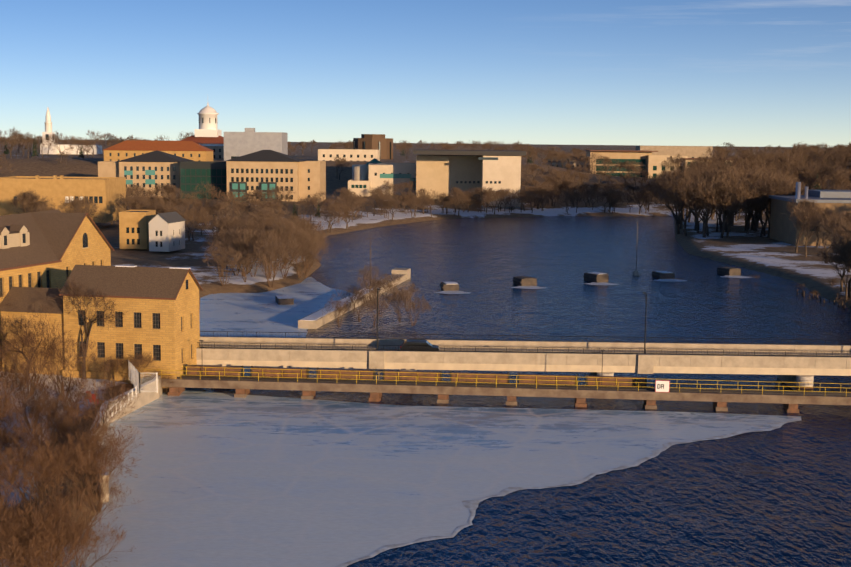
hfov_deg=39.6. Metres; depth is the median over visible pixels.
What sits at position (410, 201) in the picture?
tree
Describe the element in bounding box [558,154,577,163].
tree
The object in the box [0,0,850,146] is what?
sky
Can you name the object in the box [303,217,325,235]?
shrub
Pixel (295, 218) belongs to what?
shrub
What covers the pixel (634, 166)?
tree
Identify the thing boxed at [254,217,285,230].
shrub
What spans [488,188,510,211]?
tree
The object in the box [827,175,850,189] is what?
tree
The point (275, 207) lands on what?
tree
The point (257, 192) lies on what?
tree
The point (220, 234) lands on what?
shrub
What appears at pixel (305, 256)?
tree
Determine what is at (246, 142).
grey hall
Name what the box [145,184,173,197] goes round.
tree
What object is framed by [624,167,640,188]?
tree
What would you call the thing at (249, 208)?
tree
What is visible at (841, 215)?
tree
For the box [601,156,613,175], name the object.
tree
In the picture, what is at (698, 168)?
tree
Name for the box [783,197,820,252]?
tree
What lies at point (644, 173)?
tree
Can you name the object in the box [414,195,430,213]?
tree
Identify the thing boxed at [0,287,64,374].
building
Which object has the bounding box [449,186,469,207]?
tree
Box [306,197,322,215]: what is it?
tree
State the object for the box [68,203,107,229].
tree
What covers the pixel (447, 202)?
tree
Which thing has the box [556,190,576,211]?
tree
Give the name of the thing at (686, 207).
tree
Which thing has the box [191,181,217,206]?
tree
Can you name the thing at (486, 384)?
dam walkway
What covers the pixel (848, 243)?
tree
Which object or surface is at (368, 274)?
shrub
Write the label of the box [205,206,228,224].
tree
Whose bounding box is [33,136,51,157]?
tree
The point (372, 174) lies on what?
white hall
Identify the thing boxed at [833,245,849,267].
tree
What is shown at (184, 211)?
tree
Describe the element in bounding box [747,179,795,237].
tree
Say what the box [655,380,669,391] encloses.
dam sign
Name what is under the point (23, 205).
tree
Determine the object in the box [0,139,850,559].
ground
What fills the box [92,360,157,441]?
lattice fence
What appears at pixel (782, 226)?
plant building
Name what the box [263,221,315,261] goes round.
shrub
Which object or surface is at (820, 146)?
tree
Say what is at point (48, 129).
church
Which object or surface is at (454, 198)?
tree
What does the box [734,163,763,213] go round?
tree
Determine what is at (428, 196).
tree
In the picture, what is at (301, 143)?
tree
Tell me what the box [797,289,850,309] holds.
old piles
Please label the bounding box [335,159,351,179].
tree
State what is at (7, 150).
conifer tree
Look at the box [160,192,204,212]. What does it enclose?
tree
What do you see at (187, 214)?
tree
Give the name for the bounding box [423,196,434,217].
tree
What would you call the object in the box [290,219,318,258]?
tree
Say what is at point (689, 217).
tree
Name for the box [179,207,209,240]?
tree
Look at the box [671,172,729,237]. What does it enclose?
tree
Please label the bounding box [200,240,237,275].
shrub
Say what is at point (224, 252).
tree
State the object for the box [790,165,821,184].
tree
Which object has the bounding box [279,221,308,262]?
shrub
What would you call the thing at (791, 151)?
tree
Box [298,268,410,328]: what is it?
canal wall
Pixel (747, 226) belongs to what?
tree
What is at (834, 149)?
tree
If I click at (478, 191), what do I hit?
tree
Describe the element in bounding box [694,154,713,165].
tree
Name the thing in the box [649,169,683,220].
tree
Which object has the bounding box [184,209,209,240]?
tree
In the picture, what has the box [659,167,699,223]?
tree
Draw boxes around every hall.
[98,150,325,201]
[103,140,213,160]
[180,103,223,157]
[224,128,287,160]
[318,149,379,160]
[348,158,415,195]
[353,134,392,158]
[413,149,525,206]
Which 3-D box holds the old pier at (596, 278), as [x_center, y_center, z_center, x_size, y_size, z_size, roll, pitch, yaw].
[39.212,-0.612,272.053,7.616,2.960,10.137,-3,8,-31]
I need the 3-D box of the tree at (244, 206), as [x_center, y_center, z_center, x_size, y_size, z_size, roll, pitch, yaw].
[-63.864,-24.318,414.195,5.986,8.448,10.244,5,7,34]
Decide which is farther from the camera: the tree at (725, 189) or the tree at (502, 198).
the tree at (502, 198)
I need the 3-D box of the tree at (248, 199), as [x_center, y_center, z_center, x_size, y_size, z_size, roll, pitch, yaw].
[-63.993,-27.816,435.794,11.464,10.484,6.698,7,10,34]
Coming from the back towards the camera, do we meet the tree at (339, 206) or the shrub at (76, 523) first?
the tree at (339, 206)
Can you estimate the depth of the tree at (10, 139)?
691.01 m
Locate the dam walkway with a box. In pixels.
[142,340,850,412]
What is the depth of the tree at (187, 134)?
880.07 m
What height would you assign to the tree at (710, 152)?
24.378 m
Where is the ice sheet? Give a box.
[1,390,800,566]
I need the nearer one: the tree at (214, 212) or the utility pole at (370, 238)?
the utility pole at (370, 238)
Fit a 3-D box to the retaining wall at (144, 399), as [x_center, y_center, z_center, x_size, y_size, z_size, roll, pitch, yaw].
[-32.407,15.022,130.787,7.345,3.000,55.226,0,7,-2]
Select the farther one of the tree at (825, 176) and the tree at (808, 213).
the tree at (825, 176)
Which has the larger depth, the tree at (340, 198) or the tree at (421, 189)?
the tree at (421, 189)
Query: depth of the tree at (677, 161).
644.42 m
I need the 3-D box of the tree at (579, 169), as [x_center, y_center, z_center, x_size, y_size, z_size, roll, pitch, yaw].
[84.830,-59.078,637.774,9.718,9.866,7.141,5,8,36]
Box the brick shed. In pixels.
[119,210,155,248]
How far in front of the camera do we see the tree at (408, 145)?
831.41 m
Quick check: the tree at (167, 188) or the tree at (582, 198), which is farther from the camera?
the tree at (582, 198)
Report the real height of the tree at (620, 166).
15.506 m
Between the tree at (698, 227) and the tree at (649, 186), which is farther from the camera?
the tree at (649, 186)
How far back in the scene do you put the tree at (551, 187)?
535.33 m
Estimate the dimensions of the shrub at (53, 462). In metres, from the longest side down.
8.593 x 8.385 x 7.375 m
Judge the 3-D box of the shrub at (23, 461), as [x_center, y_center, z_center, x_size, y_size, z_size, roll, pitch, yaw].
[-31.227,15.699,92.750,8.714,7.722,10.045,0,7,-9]
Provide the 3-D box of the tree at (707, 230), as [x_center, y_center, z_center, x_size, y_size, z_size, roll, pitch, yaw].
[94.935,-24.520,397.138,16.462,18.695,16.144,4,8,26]
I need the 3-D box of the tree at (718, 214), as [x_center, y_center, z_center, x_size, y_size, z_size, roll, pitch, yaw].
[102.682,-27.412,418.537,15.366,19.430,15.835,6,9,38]
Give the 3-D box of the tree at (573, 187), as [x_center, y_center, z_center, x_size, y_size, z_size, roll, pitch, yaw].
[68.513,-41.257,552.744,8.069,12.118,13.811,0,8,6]
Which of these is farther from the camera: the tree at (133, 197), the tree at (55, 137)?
the tree at (55, 137)
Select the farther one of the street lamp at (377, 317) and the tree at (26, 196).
the tree at (26, 196)
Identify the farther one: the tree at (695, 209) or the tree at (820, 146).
the tree at (820, 146)
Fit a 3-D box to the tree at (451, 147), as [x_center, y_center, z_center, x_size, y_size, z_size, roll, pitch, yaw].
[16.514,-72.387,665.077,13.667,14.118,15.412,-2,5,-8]
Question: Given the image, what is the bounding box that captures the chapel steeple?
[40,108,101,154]
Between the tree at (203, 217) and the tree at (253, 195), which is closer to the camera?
the tree at (203, 217)
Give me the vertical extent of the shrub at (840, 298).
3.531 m
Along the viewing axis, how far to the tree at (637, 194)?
528.98 m
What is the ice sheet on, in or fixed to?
on the river water
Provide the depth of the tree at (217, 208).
373.68 m
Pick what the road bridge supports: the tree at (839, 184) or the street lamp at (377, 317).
the street lamp at (377, 317)
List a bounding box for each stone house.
[547,157,566,167]
[567,156,585,168]
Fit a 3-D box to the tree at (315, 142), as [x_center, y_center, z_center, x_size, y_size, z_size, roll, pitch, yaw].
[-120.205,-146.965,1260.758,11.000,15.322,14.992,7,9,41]
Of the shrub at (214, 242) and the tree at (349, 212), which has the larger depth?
the tree at (349, 212)
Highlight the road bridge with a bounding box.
[196,331,850,391]
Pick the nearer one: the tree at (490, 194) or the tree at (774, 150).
the tree at (490, 194)
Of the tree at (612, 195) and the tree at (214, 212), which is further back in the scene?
the tree at (612, 195)
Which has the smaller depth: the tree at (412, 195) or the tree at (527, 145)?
the tree at (412, 195)
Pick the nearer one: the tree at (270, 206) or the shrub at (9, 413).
the shrub at (9, 413)
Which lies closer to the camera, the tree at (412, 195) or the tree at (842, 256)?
the tree at (842, 256)
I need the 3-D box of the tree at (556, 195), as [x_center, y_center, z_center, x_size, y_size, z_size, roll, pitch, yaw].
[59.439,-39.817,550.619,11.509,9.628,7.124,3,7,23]
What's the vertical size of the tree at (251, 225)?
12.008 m
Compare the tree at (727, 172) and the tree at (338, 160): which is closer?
the tree at (727, 172)
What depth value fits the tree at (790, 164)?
654.87 m
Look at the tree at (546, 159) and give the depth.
656.93 m
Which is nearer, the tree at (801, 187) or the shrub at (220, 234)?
the shrub at (220, 234)
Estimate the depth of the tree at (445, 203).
508.71 m
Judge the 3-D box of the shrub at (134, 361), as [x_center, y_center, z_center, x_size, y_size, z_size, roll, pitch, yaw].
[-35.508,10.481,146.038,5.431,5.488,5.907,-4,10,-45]
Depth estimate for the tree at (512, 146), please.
671.60 m
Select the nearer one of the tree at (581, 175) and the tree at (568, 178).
the tree at (568, 178)
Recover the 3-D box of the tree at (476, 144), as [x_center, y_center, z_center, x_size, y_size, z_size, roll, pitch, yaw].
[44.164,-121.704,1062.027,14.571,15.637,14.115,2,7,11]
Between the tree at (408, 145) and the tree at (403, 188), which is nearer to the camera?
the tree at (403, 188)
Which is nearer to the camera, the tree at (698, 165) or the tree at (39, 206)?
the tree at (39, 206)
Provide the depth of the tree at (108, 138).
909.57 m
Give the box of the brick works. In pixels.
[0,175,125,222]
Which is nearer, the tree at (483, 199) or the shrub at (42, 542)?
the shrub at (42, 542)
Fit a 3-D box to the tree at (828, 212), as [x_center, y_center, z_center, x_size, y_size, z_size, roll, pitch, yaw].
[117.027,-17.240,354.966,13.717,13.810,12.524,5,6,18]
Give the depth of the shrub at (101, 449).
99.15 m
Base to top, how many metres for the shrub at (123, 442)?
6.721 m
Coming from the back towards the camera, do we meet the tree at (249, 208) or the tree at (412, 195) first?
the tree at (412, 195)
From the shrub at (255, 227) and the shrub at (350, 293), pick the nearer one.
the shrub at (350, 293)
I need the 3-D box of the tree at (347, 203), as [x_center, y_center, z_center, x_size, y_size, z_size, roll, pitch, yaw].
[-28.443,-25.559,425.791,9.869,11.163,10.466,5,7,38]
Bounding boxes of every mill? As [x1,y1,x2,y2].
[0,210,114,370]
[59,265,202,387]
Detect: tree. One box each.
[0,129,23,156]
[0,134,16,158]
[0,303,53,378]
[3,142,8,154]
[9,136,31,155]
[9,194,47,212]
[13,142,24,157]
[13,189,49,211]
[15,132,31,157]
[15,197,55,213]
[23,134,37,156]
[26,203,63,212]
[31,142,37,156]
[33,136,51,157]
[42,135,58,155]
[46,132,77,162]
[46,274,126,378]
[56,151,71,166]
[58,205,83,212]
[60,195,98,212]
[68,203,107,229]
[69,140,92,156]
[70,136,89,155]
[79,131,104,157]
[94,134,116,147]
[103,132,119,146]
[107,135,123,146]
[111,196,147,209]
[118,192,157,212]
[119,188,163,209]
[126,183,146,209]
[127,187,145,204]
[137,199,177,214]
[138,195,164,210]
[140,205,171,212]
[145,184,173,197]
[154,183,176,199]
[155,194,183,208]
[159,185,182,197]
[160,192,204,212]
[163,204,197,222]
[169,205,199,233]
[176,131,193,140]
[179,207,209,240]
[182,197,201,224]
[183,191,207,213]
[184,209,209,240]
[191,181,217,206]
[191,207,211,235]
[195,200,214,221]
[205,203,229,227]
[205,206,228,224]
[205,216,221,231]
[208,187,233,216]
[213,195,239,217]
[213,195,247,221]
[221,228,267,273]
[227,190,247,209]
[227,208,249,218]
[230,202,261,216]
[234,204,250,221]
[241,220,260,262]
[242,195,262,215]
[243,192,256,206]
[249,189,266,212]
[254,191,276,212]
[257,200,289,218]
[258,228,285,262]
[263,197,282,214]
[266,186,294,207]
[268,186,286,202]
[276,194,292,211]
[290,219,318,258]
[292,203,298,217]
[294,141,305,151]
[294,196,316,216]
[296,196,321,220]
[306,140,317,149]
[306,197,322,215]
[310,191,334,209]
[317,201,347,228]
[319,205,342,232]
[319,206,344,230]
[322,203,341,223]
[330,141,344,148]
[331,187,359,208]
[331,195,351,221]
[334,155,349,176]
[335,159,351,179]
[338,187,357,218]
[338,199,360,227]
[340,192,364,220]
[341,206,358,229]
[347,200,364,216]
[354,194,377,217]
[357,199,373,216]
[368,188,382,215]
[372,191,392,214]
[376,200,388,217]
[377,197,396,218]
[378,193,397,216]
[379,180,395,190]
[380,184,396,196]
[383,187,397,197]
[386,197,406,220]
[396,183,414,199]
[397,141,412,158]
[397,190,417,211]
[399,181,413,197]
[401,191,424,216]
[403,197,420,218]
[407,197,424,216]
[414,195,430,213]
[416,140,428,149]
[418,188,426,208]
[419,190,438,210]
[423,142,443,149]
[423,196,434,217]
[436,193,451,213]
[436,196,453,213]
[438,144,452,149]
[440,192,460,212]
[443,144,461,149]
[446,195,467,215]
[448,193,471,215]
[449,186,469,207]
[449,188,468,211]
[462,190,478,211]
[466,187,488,211]
[469,141,481,149]
[469,186,487,212]
[476,191,494,211]
[478,141,503,149]
[481,188,497,212]
[483,189,501,213]
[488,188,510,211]
[492,189,518,210]
[493,188,515,209]
[497,190,511,210]
[500,142,522,155]
[502,192,515,212]
[505,195,519,211]
[511,187,538,210]
[512,140,530,150]
[516,195,528,206]
[518,186,535,209]
[521,152,538,171]
[521,164,536,180]
[521,180,538,186]
[524,185,553,207]
[527,195,543,211]
[528,147,536,160]
[530,164,546,182]
[530,185,551,208]
[531,196,549,208]
[533,186,555,210]
[540,155,559,171]
[542,189,559,205]
[543,146,564,165]
[543,186,563,205]
[545,170,570,192]
[548,151,559,166]
[552,183,567,199]
[553,151,571,167]
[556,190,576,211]
[557,177,578,182]
[557,179,576,190]
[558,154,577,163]
[559,194,574,212]
[563,181,587,202]
[566,184,578,207]
[567,167,580,179]
[569,154,585,171]
[570,192,587,212]
[571,148,578,154]
[571,172,588,182]
[575,156,589,172]
[576,166,591,181]
[577,183,592,202]
[582,191,594,206]
[585,189,601,209]
[587,152,604,173]
[591,183,605,202]
[593,170,611,187]
[594,161,611,184]
[596,187,622,211]
[596,197,617,209]
[599,186,619,211]
[599,190,620,212]
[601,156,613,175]
[601,160,620,175]
[601,179,623,203]
[603,195,618,213]
[609,160,635,186]
[612,181,625,197]
[614,184,628,201]
[620,173,639,183]
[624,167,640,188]
[624,184,638,198]
[626,183,635,199]
[627,190,652,213]
[630,162,644,177]
[636,171,648,184]
[636,183,656,195]
[636,186,659,211]
[636,190,654,213]
[637,175,656,185]
[637,194,647,211]
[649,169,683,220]
[650,178,697,233]
[654,168,703,222]
[655,186,678,222]
[656,177,711,235]
[658,181,694,228]
[659,160,676,175]
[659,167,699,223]
[662,152,685,170]
[663,181,695,230]
[664,180,710,230]
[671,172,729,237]
[677,158,703,171]
[677,160,697,172]
[679,166,702,211]
[680,185,713,231]
[683,194,719,232]
[685,184,730,235]
[686,161,712,170]
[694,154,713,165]
[694,179,725,219]
[694,199,745,231]
[696,164,745,217]
[696,173,765,225]
[697,165,749,229]
[697,167,744,227]
[698,192,753,231]
[699,192,763,224]
[700,181,728,231]
[701,154,723,165]
[701,176,747,237]
[702,147,724,160]
[707,180,768,237]
[710,171,753,230]
[716,147,732,157]
[716,153,736,165]
[723,142,735,154]
[728,172,769,227]
[732,185,783,236]
[733,179,770,230]
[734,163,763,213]
[737,153,766,166]
[742,178,770,233]
[743,178,763,230]
[744,172,784,230]
[746,163,796,176]
[746,171,787,228]
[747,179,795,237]
[747,188,773,235]
[754,154,772,164]
[754,173,810,206]
[760,145,778,155]
[762,152,796,172]
[767,171,793,179]
[768,176,811,218]
[771,152,814,180]
[776,145,801,157]
[780,156,806,173]
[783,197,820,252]
[787,165,823,186]
[788,205,828,256]
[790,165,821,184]
[792,170,819,189]
[794,206,836,247]
[795,163,829,187]
[796,145,827,160]
[802,159,827,186]
[805,210,850,262]
[808,144,829,150]
[808,166,833,188]
[811,165,831,189]
[811,214,849,272]
[812,169,849,189]
[813,176,821,189]
[813,249,850,299]
[815,167,850,189]
[820,165,846,188]
[821,212,850,244]
[821,219,850,265]
[822,145,845,161]
[824,239,850,291]
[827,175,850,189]
[828,210,850,248]
[829,234,848,249]
[831,241,849,270]
[832,161,850,189]
[832,180,850,189]
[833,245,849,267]
[834,151,850,167]
[843,244,850,299]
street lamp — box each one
[377,288,379,349]
[642,292,646,352]
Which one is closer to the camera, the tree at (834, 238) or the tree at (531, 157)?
the tree at (834, 238)
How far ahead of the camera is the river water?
158.96 m
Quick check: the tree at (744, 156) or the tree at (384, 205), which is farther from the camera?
the tree at (744, 156)
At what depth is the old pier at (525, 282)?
264.95 m
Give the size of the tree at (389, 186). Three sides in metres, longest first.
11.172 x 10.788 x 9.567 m
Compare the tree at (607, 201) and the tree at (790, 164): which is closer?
the tree at (607, 201)
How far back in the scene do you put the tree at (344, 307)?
201.39 m
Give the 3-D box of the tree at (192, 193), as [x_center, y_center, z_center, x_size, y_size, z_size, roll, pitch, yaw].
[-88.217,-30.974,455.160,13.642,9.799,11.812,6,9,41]
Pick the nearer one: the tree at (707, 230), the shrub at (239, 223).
the shrub at (239, 223)
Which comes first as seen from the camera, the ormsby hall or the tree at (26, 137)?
the ormsby hall
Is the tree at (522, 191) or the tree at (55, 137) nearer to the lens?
the tree at (522, 191)
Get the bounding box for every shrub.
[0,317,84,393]
[0,354,40,416]
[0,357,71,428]
[0,379,36,421]
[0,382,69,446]
[0,385,30,446]
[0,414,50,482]
[0,421,75,498]
[0,424,10,459]
[0,426,24,457]
[0,434,85,522]
[0,443,63,530]
[0,485,78,566]
[0,489,25,528]
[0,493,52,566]
[0,497,85,566]
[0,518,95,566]
[1,497,104,566]
[2,500,133,566]
[3,438,111,523]
[11,391,98,457]
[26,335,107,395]
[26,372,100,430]
[35,469,143,544]
[38,374,149,465]
[39,427,141,510]
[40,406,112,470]
[46,422,137,513]
[61,421,143,483]
[92,357,130,388]
[116,348,158,387]
[142,365,177,393]
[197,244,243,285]
[198,215,247,241]
[199,228,258,270]
[199,232,227,263]
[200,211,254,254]
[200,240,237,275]
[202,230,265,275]
[205,229,229,264]
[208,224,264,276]
[214,226,254,266]
[218,218,249,235]
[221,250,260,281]
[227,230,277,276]
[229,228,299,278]
[235,213,273,229]
[236,221,267,255]
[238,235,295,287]
[247,207,277,217]
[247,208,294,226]
[249,255,282,274]
[251,242,302,276]
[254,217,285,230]
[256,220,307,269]
[263,208,293,223]
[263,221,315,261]
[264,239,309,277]
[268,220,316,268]
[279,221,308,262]
[283,233,325,268]
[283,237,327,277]
[287,211,312,222]
[289,217,329,231]
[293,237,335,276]
[299,223,324,240]
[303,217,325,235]
[303,231,325,264]
[315,241,335,261]
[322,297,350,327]
[331,284,368,310]
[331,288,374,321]
[354,277,384,300]
[357,264,379,287]
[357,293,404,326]
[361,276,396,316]
[378,272,403,292]
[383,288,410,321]
[390,283,425,311]
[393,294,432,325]
[809,290,819,296]
[834,293,849,306]
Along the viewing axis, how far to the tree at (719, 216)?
416.14 m
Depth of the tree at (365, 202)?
465.00 m
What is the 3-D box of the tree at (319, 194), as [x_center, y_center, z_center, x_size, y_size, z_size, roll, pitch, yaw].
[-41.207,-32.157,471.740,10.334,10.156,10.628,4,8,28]
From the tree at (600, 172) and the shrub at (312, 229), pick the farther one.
the tree at (600, 172)
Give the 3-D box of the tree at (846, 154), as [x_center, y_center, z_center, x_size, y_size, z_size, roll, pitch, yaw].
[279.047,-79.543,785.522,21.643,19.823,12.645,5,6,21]
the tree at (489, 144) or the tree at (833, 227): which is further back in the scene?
the tree at (489, 144)
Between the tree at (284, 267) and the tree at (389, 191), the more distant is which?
the tree at (389, 191)
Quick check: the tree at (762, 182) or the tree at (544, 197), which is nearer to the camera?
the tree at (762, 182)
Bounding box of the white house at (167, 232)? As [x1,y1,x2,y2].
[147,211,186,251]
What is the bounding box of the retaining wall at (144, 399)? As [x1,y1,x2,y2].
[90,376,168,501]
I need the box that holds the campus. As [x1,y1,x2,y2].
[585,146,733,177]
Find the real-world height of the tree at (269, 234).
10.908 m
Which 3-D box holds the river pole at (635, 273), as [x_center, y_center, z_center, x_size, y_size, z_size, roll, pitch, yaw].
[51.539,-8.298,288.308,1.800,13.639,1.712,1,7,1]
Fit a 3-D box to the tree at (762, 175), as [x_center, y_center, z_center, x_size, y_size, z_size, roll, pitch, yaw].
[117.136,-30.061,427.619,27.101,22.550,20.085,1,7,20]
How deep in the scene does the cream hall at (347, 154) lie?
724.69 m
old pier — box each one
[435,282,469,293]
[512,276,545,288]
[582,272,617,284]
[651,271,685,281]
[716,267,751,277]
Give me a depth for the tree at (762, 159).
690.93 m
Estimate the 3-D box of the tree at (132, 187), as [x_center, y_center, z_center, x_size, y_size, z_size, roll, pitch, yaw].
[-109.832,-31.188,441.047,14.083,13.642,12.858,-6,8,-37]
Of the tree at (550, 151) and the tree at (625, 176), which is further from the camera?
the tree at (550, 151)
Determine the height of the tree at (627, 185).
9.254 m
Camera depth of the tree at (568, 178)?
601.35 m
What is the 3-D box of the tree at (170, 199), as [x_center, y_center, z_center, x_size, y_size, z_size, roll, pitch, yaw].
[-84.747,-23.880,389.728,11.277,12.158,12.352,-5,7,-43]
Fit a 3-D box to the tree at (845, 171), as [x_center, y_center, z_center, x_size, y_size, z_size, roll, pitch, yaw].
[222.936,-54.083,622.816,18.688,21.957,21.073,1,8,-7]
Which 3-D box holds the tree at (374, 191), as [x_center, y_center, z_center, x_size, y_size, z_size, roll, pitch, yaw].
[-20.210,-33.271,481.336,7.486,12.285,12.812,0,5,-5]
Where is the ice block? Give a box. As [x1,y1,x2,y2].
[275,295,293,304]
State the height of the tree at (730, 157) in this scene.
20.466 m
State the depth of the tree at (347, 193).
459.90 m
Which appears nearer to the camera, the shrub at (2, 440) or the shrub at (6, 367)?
the shrub at (2, 440)
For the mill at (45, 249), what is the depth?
165.85 m
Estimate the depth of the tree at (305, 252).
276.64 m
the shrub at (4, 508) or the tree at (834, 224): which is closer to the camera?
the shrub at (4, 508)
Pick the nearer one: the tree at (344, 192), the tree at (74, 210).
the tree at (74, 210)
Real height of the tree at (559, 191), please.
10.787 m
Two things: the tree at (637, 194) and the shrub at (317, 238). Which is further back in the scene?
the tree at (637, 194)
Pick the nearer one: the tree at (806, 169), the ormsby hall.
the tree at (806, 169)
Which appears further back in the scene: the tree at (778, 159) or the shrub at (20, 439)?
the tree at (778, 159)
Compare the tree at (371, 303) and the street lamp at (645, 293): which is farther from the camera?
the tree at (371, 303)
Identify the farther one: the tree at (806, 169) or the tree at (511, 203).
the tree at (806, 169)
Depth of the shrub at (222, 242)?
273.83 m
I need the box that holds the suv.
[400,339,438,350]
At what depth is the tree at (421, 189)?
522.84 m
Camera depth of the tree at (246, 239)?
262.97 m
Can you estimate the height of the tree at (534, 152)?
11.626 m
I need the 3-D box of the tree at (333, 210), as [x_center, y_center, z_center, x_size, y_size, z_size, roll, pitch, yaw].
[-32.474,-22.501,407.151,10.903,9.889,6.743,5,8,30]
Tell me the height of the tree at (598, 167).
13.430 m
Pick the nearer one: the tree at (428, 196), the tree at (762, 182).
the tree at (762, 182)
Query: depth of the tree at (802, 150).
781.69 m
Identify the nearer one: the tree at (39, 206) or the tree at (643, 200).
the tree at (39, 206)
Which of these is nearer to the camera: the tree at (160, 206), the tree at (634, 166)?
the tree at (160, 206)
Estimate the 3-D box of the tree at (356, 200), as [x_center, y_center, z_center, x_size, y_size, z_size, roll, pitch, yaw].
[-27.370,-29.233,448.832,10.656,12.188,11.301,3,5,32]
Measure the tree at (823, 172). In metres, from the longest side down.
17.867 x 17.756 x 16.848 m
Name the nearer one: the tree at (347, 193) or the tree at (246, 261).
the tree at (246, 261)
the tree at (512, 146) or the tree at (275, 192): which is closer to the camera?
the tree at (275, 192)
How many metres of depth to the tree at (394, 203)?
461.46 m
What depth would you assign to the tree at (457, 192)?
513.66 m
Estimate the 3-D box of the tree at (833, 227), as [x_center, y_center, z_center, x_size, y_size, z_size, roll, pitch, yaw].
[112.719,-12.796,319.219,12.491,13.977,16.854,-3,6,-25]
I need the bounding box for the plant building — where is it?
[768,182,850,245]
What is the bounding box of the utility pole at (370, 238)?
[365,234,375,278]
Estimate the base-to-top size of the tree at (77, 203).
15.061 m
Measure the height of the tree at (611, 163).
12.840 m
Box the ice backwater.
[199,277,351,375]
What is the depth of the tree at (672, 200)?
448.07 m
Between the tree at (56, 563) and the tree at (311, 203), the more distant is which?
the tree at (311, 203)
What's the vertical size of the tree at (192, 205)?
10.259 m
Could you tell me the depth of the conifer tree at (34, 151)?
739.60 m
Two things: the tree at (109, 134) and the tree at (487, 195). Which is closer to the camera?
the tree at (487, 195)
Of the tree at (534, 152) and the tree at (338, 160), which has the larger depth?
the tree at (534, 152)
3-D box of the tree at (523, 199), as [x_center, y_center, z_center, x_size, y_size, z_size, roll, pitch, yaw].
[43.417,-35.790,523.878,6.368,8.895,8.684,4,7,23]
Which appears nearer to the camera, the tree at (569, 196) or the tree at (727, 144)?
the tree at (569, 196)
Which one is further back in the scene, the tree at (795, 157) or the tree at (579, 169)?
the tree at (795, 157)
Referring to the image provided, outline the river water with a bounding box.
[185,216,850,566]
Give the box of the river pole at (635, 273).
[632,222,639,275]
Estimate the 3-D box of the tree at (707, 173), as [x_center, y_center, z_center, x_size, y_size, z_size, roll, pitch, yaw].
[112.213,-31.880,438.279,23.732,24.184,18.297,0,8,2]
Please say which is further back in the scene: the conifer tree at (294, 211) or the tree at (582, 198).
the tree at (582, 198)
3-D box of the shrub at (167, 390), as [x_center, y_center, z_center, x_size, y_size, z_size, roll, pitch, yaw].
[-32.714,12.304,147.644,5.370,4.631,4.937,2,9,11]
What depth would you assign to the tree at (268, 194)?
449.56 m
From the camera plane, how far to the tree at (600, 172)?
621.32 m
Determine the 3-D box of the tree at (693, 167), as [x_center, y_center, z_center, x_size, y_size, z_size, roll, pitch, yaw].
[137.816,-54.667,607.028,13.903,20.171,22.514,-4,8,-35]
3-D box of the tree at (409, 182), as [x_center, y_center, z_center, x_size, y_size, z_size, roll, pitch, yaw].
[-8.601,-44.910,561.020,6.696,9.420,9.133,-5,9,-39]
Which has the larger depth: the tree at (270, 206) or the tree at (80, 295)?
the tree at (270, 206)
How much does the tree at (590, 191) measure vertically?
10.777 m
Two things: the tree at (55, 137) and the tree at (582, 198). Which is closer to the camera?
the tree at (582, 198)
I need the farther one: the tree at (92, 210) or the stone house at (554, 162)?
the stone house at (554, 162)
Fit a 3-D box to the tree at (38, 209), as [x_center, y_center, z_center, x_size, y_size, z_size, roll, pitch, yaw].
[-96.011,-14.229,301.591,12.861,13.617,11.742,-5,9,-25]
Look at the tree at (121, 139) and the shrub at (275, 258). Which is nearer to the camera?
the shrub at (275, 258)

